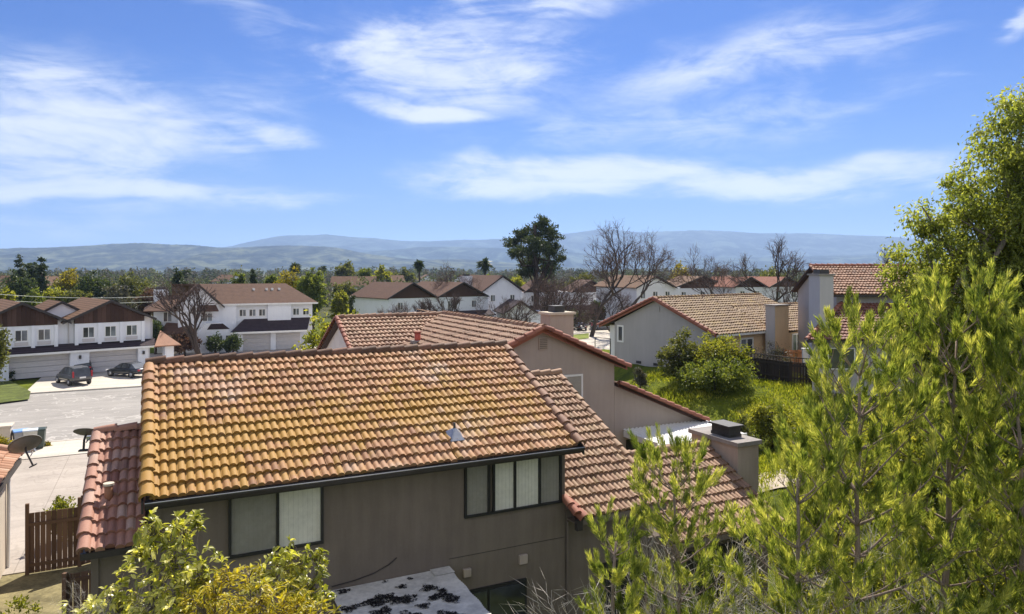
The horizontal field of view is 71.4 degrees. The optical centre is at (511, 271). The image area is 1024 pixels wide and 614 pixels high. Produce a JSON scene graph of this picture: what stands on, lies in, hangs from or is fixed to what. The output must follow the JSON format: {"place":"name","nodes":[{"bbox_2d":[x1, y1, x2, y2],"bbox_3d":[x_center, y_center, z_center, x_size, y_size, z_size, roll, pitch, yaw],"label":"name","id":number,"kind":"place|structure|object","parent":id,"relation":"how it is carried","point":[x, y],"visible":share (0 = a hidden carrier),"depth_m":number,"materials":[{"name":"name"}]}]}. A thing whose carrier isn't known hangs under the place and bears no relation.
{"place":"outdoors","nodes":[
{"label":"outdoors","id":0,"kind":"place"},
{"bbox_2d":[0,381,30,402],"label":"lawn","id":1,"kind":"structure","parent":0,"point":[11,391],"depth_m":54.41,"materials":[{"name":"green plant"}]},
{"bbox_2d":[0,324,15,383],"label":"broadleaf tree","id":2,"kind":"object","parent":1,"relation":"on","point":[3,348],"visible":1,"depth_m":52.30,"materials":[{"name":"green plant"}]},
{"bbox_2d":[2,454,88,575],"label":"driveway","id":3,"kind":"structure","parent":0,"point":[43,483],"depth_m":30.52,"materials":[{"name":"concrete"}]},
{"bbox_2d":[42,495,77,510],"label":"shrub","id":4,"kind":"object","parent":3,"relation":"on","point":[61,504],"visible":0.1,"depth_m":24.46,"materials":[{"name":"green plant"}]},
{"bbox_2d":[0,563,90,613],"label":"path","id":5,"kind":"structure","parent":0,"point":[43,587],"depth_m":20.88,"materials":[{"name":"beige concrete"}]},
{"bbox_2d":[20,439,89,459],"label":"pavement","id":6,"kind":"structure","parent":0,"point":[64,448],"depth_m":36.83,"materials":[{"name":"concrete"}]},
{"bbox_2d":[0,387,141,441],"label":"street","id":7,"kind":"structure","parent":0,"point":[61,415],"depth_m":48.04,"materials":[{"name":"grey asphalt"}]},
{"bbox_2d":[28,372,141,393],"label":"driveway","id":8,"kind":"structure","parent":0,"point":[99,381],"depth_m":58.40,"materials":[{"name":"concrete"}]},
{"bbox_2d":[56,365,92,385],"bbox_3d":[-36.294,8.553,58.975,4.001,1.474,1.637,0,0,39],"label":"parked car","id":9,"kind":"object","parent":8,"relation":"on","point":[75,374],"visible":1,"depth_m":57.96,"materials":[{"name":"grey paint"}]},
{"bbox_2d":[106,361,143,377],"bbox_3d":[-33.966,8.659,63.057,4.044,1.262,1.619,0,0,22],"label":"parked car","id":10,"kind":"object","parent":8,"relation":"on","point":[132,369],"visible":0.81,"depth_m":62.31,"materials":[{"name":"grey paint"}]},
{"bbox_2d":[150,346,316,357],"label":"driveway","id":11,"kind":"structure","parent":0,"point":[187,354],"depth_m":81.47,"materials":[{"name":"concrete"}]},
{"bbox_2d":[0,243,622,272],"bbox_3d":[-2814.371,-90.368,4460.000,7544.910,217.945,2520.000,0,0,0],"label":"hills","id":12,"kind":"structure","parent":0,"point":[127,256],"depth_m":4381.91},
{"bbox_2d":[330,276,376,290],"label":"distant house","id":13,"kind":"structure","parent":0,"point":[339,279],"depth_m":208.19,"materials":[{"name":"brown paint"}]},
{"bbox_2d":[6,273,1009,613],"bbox_3d":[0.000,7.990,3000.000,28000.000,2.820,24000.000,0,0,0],"label":"ground","id":14,"kind":"structure","parent":0,"point":[714,411],"depth_m":39.08,"materials":[{"name":"green plant"}]},
{"bbox_2d":[0,444,23,578],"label":"stucco house","id":15,"kind":"structure","parent":14,"relation":"on","point":[10,462],"depth_m":22.16,"materials":[{"name":"beige paint"}]},
{"bbox_2d":[7,435,41,467],"bbox_3d":[-14.052,5.191,20.714,0.860,0.923,0.687,-25,8,-18],"label":"satellite dish","id":16,"kind":"object","parent":15,"relation":"attached to","point":[26,443],"visible":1,"depth_m":20.52,"materials":[{"name":"grey paint"}]},
{"bbox_2d":[0,269,39,302],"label":"broadleaf tree","id":17,"kind":"object","parent":14,"relation":"on","point":[20,287],"visible":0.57,"depth_m":126.83,"materials":[{"name":"green plant"}]},
{"bbox_2d":[0,594,42,613],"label":"shrub","id":18,"kind":"object","parent":14,"relation":"on","point":[22,602],"visible":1,"depth_m":15.81,"materials":[{"name":"green plant"}]},
{"bbox_2d":[22,287,47,305],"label":"broadleaf tree","id":19,"kind":"object","parent":14,"relation":"on","point":[29,299],"visible":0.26,"depth_m":103.25,"materials":[{"name":"green plant"}]},
{"bbox_2d":[34,257,49,293],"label":"conifer tree","id":20,"kind":"object","parent":14,"relation":"on","point":[41,273],"visible":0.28,"depth_m":145.69,"materials":[{"name":"green plant"}]},
{"bbox_2d":[25,495,90,575],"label":"wooden fence","id":21,"kind":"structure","parent":14,"relation":"on","point":[51,541],"depth_m":22.18,"materials":[{"name":"brown wood"}]},
{"bbox_2d":[48,267,78,292],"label":"broadleaf tree","id":22,"kind":"object","parent":14,"relation":"on","point":[66,282],"visible":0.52,"depth_m":138.98,"materials":[{"name":"yellow plant"}]},
{"bbox_2d":[62,571,90,613],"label":"wooden fence","id":23,"kind":"object","parent":14,"relation":"on","point":[81,578],"visible":0.51,"depth_m":17.12,"materials":[{"name":"brown wood"}]},
{"bbox_2d":[0,297,180,380],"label":"townhouse","id":24,"kind":"structure","parent":14,"relation":"on","point":[54,337],"depth_m":64.65,"materials":[{"name":"white paint"}]},
{"bbox_2d":[9,354,68,379],"bbox_3d":[-41.275,8.317,62.190,4.500,1.885,0.070,0,0,-43],"label":"garage door","id":25,"kind":"structure","parent":24,"relation":"in","point":[53,360],"depth_m":62.08,"materials":[{"name":"paint"}]},
{"bbox_2d":[89,349,136,372],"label":"garage door","id":26,"kind":"structure","parent":24,"relation":"in","point":[109,358],"depth_m":65.90,"materials":[{"name":"paint"}]},
{"bbox_2d":[70,270,111,298],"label":"broadleaf tree","id":27,"kind":"object","parent":14,"relation":"on","point":[87,283],"visible":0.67,"depth_m":130.42,"materials":[{"name":"green plant"}]},
{"bbox_2d":[47,574,172,613],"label":"bare shrub","id":28,"kind":"object","parent":14,"relation":"on","point":[73,592],"visible":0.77,"depth_m":8.74,"materials":[{"name":"brown plant"}]},
{"bbox_2d":[101,284,141,310],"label":"broadleaf tree","id":29,"kind":"object","parent":14,"relation":"on","point":[113,294],"visible":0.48,"depth_m":103.41,"materials":[{"name":"green plant"}]},
{"bbox_2d":[111,272,156,301],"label":"broadleaf tree","id":30,"kind":"object","parent":14,"relation":"on","point":[136,288],"visible":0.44,"depth_m":136.21,"materials":[{"name":"green plant"}]},
{"bbox_2d":[133,287,152,315],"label":"broadleaf tree","id":31,"kind":"object","parent":14,"relation":"on","point":[143,305],"visible":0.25,"depth_m":106.90,"materials":[{"name":"plant"}]},
{"bbox_2d":[58,507,242,613],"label":"loquat tree","id":32,"kind":"object","parent":14,"relation":"on","point":[146,540],"visible":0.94,"depth_m":9.26,"materials":[{"name":"green plant"}]},
{"bbox_2d":[143,277,218,354],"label":"bare tree","id":33,"kind":"object","parent":14,"relation":"on","point":[191,335],"visible":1,"depth_m":75.44,"materials":[{"name":"brown plant"}]},
{"bbox_2d":[169,331,201,355],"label":"shrub","id":34,"kind":"object","parent":14,"relation":"on","point":[183,340],"visible":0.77,"depth_m":77.37,"materials":[{"name":"orange plant"}]},
{"bbox_2d":[175,561,264,613],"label":"yellow shrub","id":35,"kind":"object","parent":14,"relation":"on","point":[226,605],"visible":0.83,"depth_m":8.86,"materials":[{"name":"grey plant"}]},
{"bbox_2d":[143,283,317,353],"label":"townhouse","id":36,"kind":"structure","parent":14,"relation":"on","point":[264,316],"depth_m":84.71,"materials":[{"name":"white paint"}]},
{"bbox_2d":[243,334,269,350],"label":"garage door","id":37,"kind":"structure","parent":36,"relation":"in","point":[262,340],"depth_m":83.92,"materials":[{"name":"paint"}]},
{"bbox_2d":[276,333,299,348],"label":"garage door","id":38,"kind":"structure","parent":36,"relation":"in","point":[287,340],"depth_m":85.47,"materials":[{"name":"paint"}]},
{"bbox_2d":[221,331,244,352],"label":"shrub","id":39,"kind":"object","parent":14,"relation":"on","point":[232,343],"visible":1,"depth_m":79.64,"materials":[{"name":"green plant"}]},
{"bbox_2d":[218,558,342,613],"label":"yellow shrub","id":40,"kind":"object","parent":14,"relation":"on","point":[264,600],"visible":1,"depth_m":8.78,"materials":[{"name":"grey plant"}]},
{"bbox_2d":[230,534,336,613],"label":"loquat tree","id":41,"kind":"object","parent":14,"relation":"on","point":[282,558],"visible":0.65,"depth_m":9.51,"materials":[{"name":"green plant"}]},
{"bbox_2d":[273,265,301,288],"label":"broadleaf tree","id":42,"kind":"object","parent":14,"relation":"on","point":[289,281],"visible":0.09,"depth_m":117.56,"materials":[{"name":"yellow plant"}]},
{"bbox_2d":[292,267,329,331],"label":"broadleaf tree","id":43,"kind":"object","parent":14,"relation":"on","point":[311,286],"visible":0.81,"depth_m":109.02,"materials":[{"name":"green plant"}]},
{"bbox_2d":[291,308,358,350],"bbox_3d":[-11.851,5.925,45.998,4.455,7.149,4.826,0,0,43],"label":"shrub","id":44,"kind":"object","parent":14,"relation":"on","point":[312,338],"visible":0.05,"depth_m":45.14,"materials":[{"name":"green plant"}]},
{"bbox_2d":[328,289,348,318],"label":"broadleaf tree","id":45,"kind":"object","parent":14,"relation":"on","point":[339,303],"visible":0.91,"depth_m":115.12,"materials":[{"name":"green plant"}]},
{"bbox_2d":[334,259,356,275],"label":"broadleaf tree","id":46,"kind":"object","parent":14,"relation":"on","point":[346,269],"visible":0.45,"depth_m":258.10,"materials":[{"name":"green plant"}]},
{"bbox_2d":[0,265,806,309],"bbox_3d":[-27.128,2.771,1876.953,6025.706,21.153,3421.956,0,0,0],"label":"woodland","id":47,"kind":"object","parent":14,"relation":"on","point":[207,275],"visible":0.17,"depth_m":483.70,"materials":[{"name":"green plant"}]},
{"bbox_2d":[331,566,490,613],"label":"patio cover","id":48,"kind":"object","parent":14,"relation":"on","point":[446,578],"visible":0.85,"depth_m":14.45,"materials":[{"name":"beige paint"}]},
{"bbox_2d":[336,577,459,613],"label":"leaf litter","id":49,"kind":"object","parent":48,"relation":"on","point":[376,600],"visible":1,"depth_m":14.19,"materials":[{"name":"black plant"}]},
{"bbox_2d":[350,274,495,316],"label":"townhouse","id":50,"kind":"structure","parent":14,"relation":"on","point":[372,297],"depth_m":110.30,"materials":[{"name":"white paint"}]},
{"bbox_2d":[76,339,784,613],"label":"stucco house","id":51,"kind":"structure","parent":14,"relation":"on","point":[487,472],"depth_m":15.98,"materials":[{"name":"tile"}]},
{"bbox_2d":[228,487,323,558],"bbox_3d":[-4.655,4.925,14.127,1.800,1.230,0.090,0,0,-26],"label":"window","id":52,"kind":"structure","parent":51,"relation":"in","point":[253,528],"depth_m":14.10,"materials":[{"name":"grey glass"}]},
{"bbox_2d":[469,578,526,613],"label":"door","id":53,"kind":"structure","parent":51,"relation":"in","point":[490,596],"depth_m":16.32,"materials":[{"name":"black glass"}]},
{"bbox_2d":[464,455,561,518],"bbox_3d":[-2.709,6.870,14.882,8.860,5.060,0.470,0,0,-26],"label":"window","id":54,"kind":"structure","parent":51,"relation":"in","point":[510,479],"depth_m":16.44,"materials":[{"name":"grey glass"}]},
{"bbox_2d":[601,554,644,613],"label":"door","id":55,"kind":"structure","parent":51,"relation":"in","point":[607,582],"depth_m":17.66,"materials":[{"name":"metal"}]},
{"bbox_2d":[684,539,749,612],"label":"wall","id":56,"kind":"structure","parent":51,"relation":"in","point":[726,546],"depth_m":19.17,"materials":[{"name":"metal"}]},
{"bbox_2d":[417,289,462,311],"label":"bare tree","id":57,"kind":"object","parent":14,"relation":"on","point":[455,301],"visible":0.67,"depth_m":90.62,"materials":[{"name":"brown plant"}]},
{"bbox_2d":[426,259,491,303],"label":"bare tree","id":58,"kind":"object","parent":14,"relation":"on","point":[451,277],"visible":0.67,"depth_m":114.95,"materials":[{"name":"brown plant"}]},
{"bbox_2d":[470,275,524,316],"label":"townhouse","id":59,"kind":"structure","parent":14,"relation":"on","point":[498,288],"depth_m":121.63,"materials":[{"name":"white paint"}]},
{"bbox_2d":[473,293,542,320],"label":"bare tree","id":60,"kind":"object","parent":14,"relation":"on","point":[525,316],"visible":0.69,"depth_m":86.14,"materials":[{"name":"brown plant"}]},
{"bbox_2d":[317,305,709,449],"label":"stucco house","id":61,"kind":"structure","parent":14,"relation":"on","point":[549,341],"depth_m":27.74,"materials":[{"name":"beige ceramic"}]},
{"bbox_2d":[493,299,540,322],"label":"townhouse","id":62,"kind":"structure","parent":14,"relation":"on","point":[515,309],"depth_m":108.98,"materials":[{"name":"white paint"}]},
{"bbox_2d":[499,213,566,309],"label":"pine tree","id":63,"kind":"object","parent":14,"relation":"on","point":[532,237],"visible":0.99,"depth_m":124.31,"materials":[{"name":"green plant"}]},
{"bbox_2d":[521,279,596,316],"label":"townhouse","id":64,"kind":"structure","parent":14,"relation":"on","point":[525,287],"depth_m":129.23,"materials":[{"name":"white paint"}]},
{"bbox_2d":[519,274,602,330],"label":"bare tree","id":65,"kind":"object","parent":14,"relation":"on","point":[550,295],"visible":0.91,"depth_m":90.66,"materials":[{"name":"brown plant"}]},
{"bbox_2d":[529,274,601,318],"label":"bare tree","id":66,"kind":"object","parent":14,"relation":"on","point":[585,298],"visible":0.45,"depth_m":112.38,"materials":[{"name":"brown plant"}]},
{"bbox_2d":[586,287,633,331],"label":"bare tree","id":67,"kind":"object","parent":14,"relation":"on","point":[614,305],"visible":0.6,"depth_m":110.48,"materials":[{"name":"brown plant"}]},
{"bbox_2d":[573,494,648,613],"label":"pine tree","id":68,"kind":"object","parent":14,"relation":"on","point":[634,598],"visible":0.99,"depth_m":9.22,"materials":[{"name":"green plant"}]},
{"bbox_2d":[571,226,685,309],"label":"bare tree","id":69,"kind":"object","parent":14,"relation":"on","point":[647,277],"visible":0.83,"depth_m":99.98,"materials":[{"name":"brown plant"}]},
{"bbox_2d":[582,219,675,336],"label":"bare tree","id":70,"kind":"object","parent":14,"relation":"on","point":[605,300],"visible":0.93,"depth_m":101.04,"materials":[{"name":"brown plant"}]},
{"bbox_2d":[593,275,679,320],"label":"townhouse","id":71,"kind":"structure","parent":14,"relation":"on","point":[634,289],"depth_m":114.11,"materials":[{"name":"white paint"}]},
{"bbox_2d":[499,480,808,613],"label":"bare shrub","id":72,"kind":"object","parent":14,"relation":"on","point":[655,586],"visible":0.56,"depth_m":9.66,"materials":[{"name":"plant"}]},
{"bbox_2d":[606,423,747,613],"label":"pine tree","id":73,"kind":"object","parent":14,"relation":"on","point":[686,458],"visible":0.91,"depth_m":9.57,"materials":[{"name":"green plant"}]},
{"bbox_2d":[655,326,701,381],"bbox_3d":[10.199,5.046,42.831,3.256,3.553,2.936,0,0,0],"label":"shrub","id":74,"kind":"object","parent":14,"relation":"on","point":[672,351],"visible":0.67,"depth_m":42.59,"materials":[{"name":"green plant"}]},
{"bbox_2d":[623,420,746,446],"bbox_3d":[6.619,7.732,27.346,4.260,3.335,2.190,0,0,-26],"label":"patio cover","id":75,"kind":"object","parent":14,"relation":"on","point":[680,429],"visible":0.35,"depth_m":27.34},
{"bbox_2d":[657,574,717,613],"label":"shrub","id":76,"kind":"object","parent":14,"relation":"on","point":[698,598],"visible":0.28,"depth_m":14.25,"materials":[{"name":"green plant"}]},
{"bbox_2d":[668,276,715,294],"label":"townhouse","id":77,"kind":"structure","parent":14,"relation":"on","point":[685,290],"depth_m":118.66,"materials":[{"name":"white paint"}]},
{"bbox_2d":[595,293,797,366],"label":"stucco house","id":78,"kind":"structure","parent":14,"relation":"on","point":[643,332],"depth_m":49.77,"materials":[{"name":"ceramic"}]},
{"bbox_2d":[667,244,744,293],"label":"bare tree","id":79,"kind":"object","parent":14,"relation":"on","point":[722,272],"visible":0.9,"depth_m":103.38,"materials":[{"name":"brown plant"}]},
{"bbox_2d":[670,350,761,392],"bbox_3d":[11.572,5.770,40.707,4.974,2.755,5.495,0,0,0],"label":"shrub","id":80,"kind":"object","parent":14,"relation":"on","point":[722,375],"visible":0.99,"depth_m":39.70,"materials":[{"name":"green plant"}]},
{"bbox_2d":[690,330,755,385],"bbox_3d":[12.169,5.159,42.483,3.920,3.627,3.814,0,0,-25],"label":"shrub","id":81,"kind":"object","parent":14,"relation":"on","point":[714,346],"visible":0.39,"depth_m":41.95,"materials":[{"name":"green plant"}]},
{"bbox_2d":[624,566,868,613],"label":"bare shrub","id":82,"kind":"object","parent":14,"relation":"on","point":[694,598],"visible":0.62,"depth_m":9.35,"materials":[{"name":"brown plant"}]},
{"bbox_2d":[714,538,783,613],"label":"shrub","id":83,"kind":"object","parent":14,"relation":"on","point":[747,546],"visible":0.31,"depth_m":14.49,"materials":[{"name":"green plant"}]},
{"bbox_2d":[711,276,797,302],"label":"townhouse","id":84,"kind":"structure","parent":14,"relation":"on","point":[758,283],"depth_m":113.77,"materials":[{"name":"white paint"}]},
{"bbox_2d":[723,232,808,300],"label":"bare tree","id":85,"kind":"object","parent":14,"relation":"on","point":[778,250],"visible":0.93,"depth_m":104.52,"materials":[{"name":"brown plant"}]},
{"bbox_2d":[745,393,801,448],"bbox_3d":[12.493,7.280,34.215,2.762,3.090,2.831,0,0,44],"label":"shrub","id":86,"kind":"object","parent":14,"relation":"on","point":[762,416],"visible":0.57,"depth_m":33.84,"materials":[{"name":"green plant"}]},
{"bbox_2d":[749,341,800,361],"bbox_3d":[16.588,5.696,46.227,3.390,2.406,3.044,0,0,0],"label":"climbing plant","id":87,"kind":"object","parent":14,"relation":"on","point":[779,352],"visible":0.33,"depth_m":46.08,"materials":[{"name":"green plant"}]},
{"bbox_2d":[745,352,811,384],"bbox_3d":[20.475,6.055,41.569,13.272,2.029,2.042,0,0,19],"label":"wooden fence","id":88,"kind":"object","parent":14,"relation":"on","point":[777,370],"visible":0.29,"depth_m":42.55,"materials":[{"name":"brown wood"}]},
{"bbox_2d":[763,278,797,302],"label":"bare tree","id":89,"kind":"object","parent":14,"relation":"on","point":[786,299],"visible":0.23,"depth_m":97.54,"materials":[{"name":"grey plant"}]},
{"bbox_2d":[712,433,878,613],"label":"pine tree","id":90,"kind":"object","parent":14,"relation":"on","point":[794,581],"visible":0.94,"depth_m":8.10,"materials":[{"name":"green plant"}]},
{"bbox_2d":[769,530,852,612],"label":"shrub","id":91,"kind":"object","parent":14,"relation":"on","point":[818,570],"visible":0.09,"depth_m":17.32,"materials":[{"name":"green plant"}]},
{"bbox_2d":[716,480,930,613],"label":"bare shrub","id":92,"kind":"object","parent":14,"relation":"on","point":[870,545],"visible":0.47,"depth_m":8.62,"materials":[{"name":"plant"}]},
{"bbox_2d":[781,417,901,536],"bbox_3d":[10.217,6.360,22.076,3.518,4.041,3.579,0,0,-43],"label":"shrub","id":93,"kind":"object","parent":14,"relation":"on","point":[822,469],"visible":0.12,"depth_m":21.75,"materials":[{"name":"green plant"}]},
{"bbox_2d":[808,489,912,613],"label":"shrub","id":94,"kind":"object","parent":14,"relation":"on","point":[862,559],"visible":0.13,"depth_m":14.49,"materials":[{"name":"green plant"}]},
{"bbox_2d":[728,284,992,613],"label":"pine tree","id":95,"kind":"object","parent":14,"relation":"on","point":[886,386],"visible":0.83,"depth_m":8.46,"materials":[{"name":"green plant"}]},
{"bbox_2d":[791,263,970,395],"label":"stucco house","id":96,"kind":"structure","parent":14,"relation":"on","point":[818,288],"depth_m":42.86,"materials":[{"name":"beige ceramic"}]},
{"bbox_2d":[828,348,854,368],"bbox_3d":[18.440,4.900,39.911,1.500,1.200,0.080,0,0,2],"label":"window","id":97,"kind":"structure","parent":96,"relation":"in","point":[851,354],"depth_m":39.89,"materials":[{"name":"grey glass"}]},
{"bbox_2d":[840,395,952,575],"bbox_3d":[10.508,6.000,18.809,3.389,5.245,3.557,0,0,0],"label":"shrub","id":98,"kind":"object","parent":14,"relation":"on","point":[902,461],"visible":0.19,"depth_m":18.74,"materials":[{"name":"green plant"}]},
{"bbox_2d":[828,251,1023,613],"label":"pine tree","id":99,"kind":"object","parent":14,"relation":"on","point":[923,321],"visible":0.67,"depth_m":9.27,"materials":[{"name":"green plant"}]},
{"bbox_2d":[865,539,990,613],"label":"bare shrub","id":100,"kind":"object","parent":14,"relation":"on","point":[921,593],"visible":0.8,"depth_m":8.43,"materials":[{"name":"brown plant"}]},
{"bbox_2d":[871,464,1018,613],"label":"shrub","id":101,"kind":"object","parent":14,"relation":"on","point":[965,569],"visible":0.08,"depth_m":12.73,"materials":[{"name":"green plant"}]},
{"bbox_2d":[870,76,1023,558],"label":"broadleaf tree","id":102,"kind":"object","parent":14,"relation":"on","point":[1000,221],"visible":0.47,"depth_m":17.44,"materials":[{"name":"green plant"}]},
{"bbox_2d":[915,373,1023,599],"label":"shrub","id":103,"kind":"object","parent":14,"relation":"on","point":[935,505],"visible":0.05,"depth_m":16.91,"materials":[{"name":"green plant"}]},
{"bbox_2d":[931,299,1023,613],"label":"pine tree","id":104,"kind":"object","parent":14,"relation":"on","point":[1015,495],"visible":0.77,"depth_m":8.72,"materials":[{"name":"green plant"}]},
{"bbox_2d":[958,451,1023,613],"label":"shrub","id":105,"kind":"object","parent":14,"relation":"on","point":[986,582],"visible":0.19,"depth_m":12.08,"materials":[{"name":"green plant"}]},
{"bbox_2d":[0,0,1023,248],"label":"sky","id":106,"kind":"structure","parent":0,"point":[211,123],"materials":[{"name":"blue"}]},
{"bbox_2d":[221,229,959,257],"bbox_3d":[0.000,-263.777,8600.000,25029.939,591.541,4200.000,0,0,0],"label":"hills","id":107,"kind":"structure","parent":0,"point":[721,244],"depth_m":8950.00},
{"bbox_2d":[574,323,609,348],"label":"street","id":108,"kind":"structure","parent":0,"point":[600,342],"depth_m":99.15,"materials":[{"name":"grey asphalt"}]},
{"bbox_2d":[361,247,949,271],"bbox_3d":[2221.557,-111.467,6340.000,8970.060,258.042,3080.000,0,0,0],"label":"hills","id":109,"kind":"structure","parent":0,"point":[573,259],"depth_m":6510.33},
{"bbox_2d":[759,467,806,491],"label":"path","id":110,"kind":"structure","parent":0,"point":[777,481],"depth_m":27.73,"materials":[{"name":"beige concrete"}]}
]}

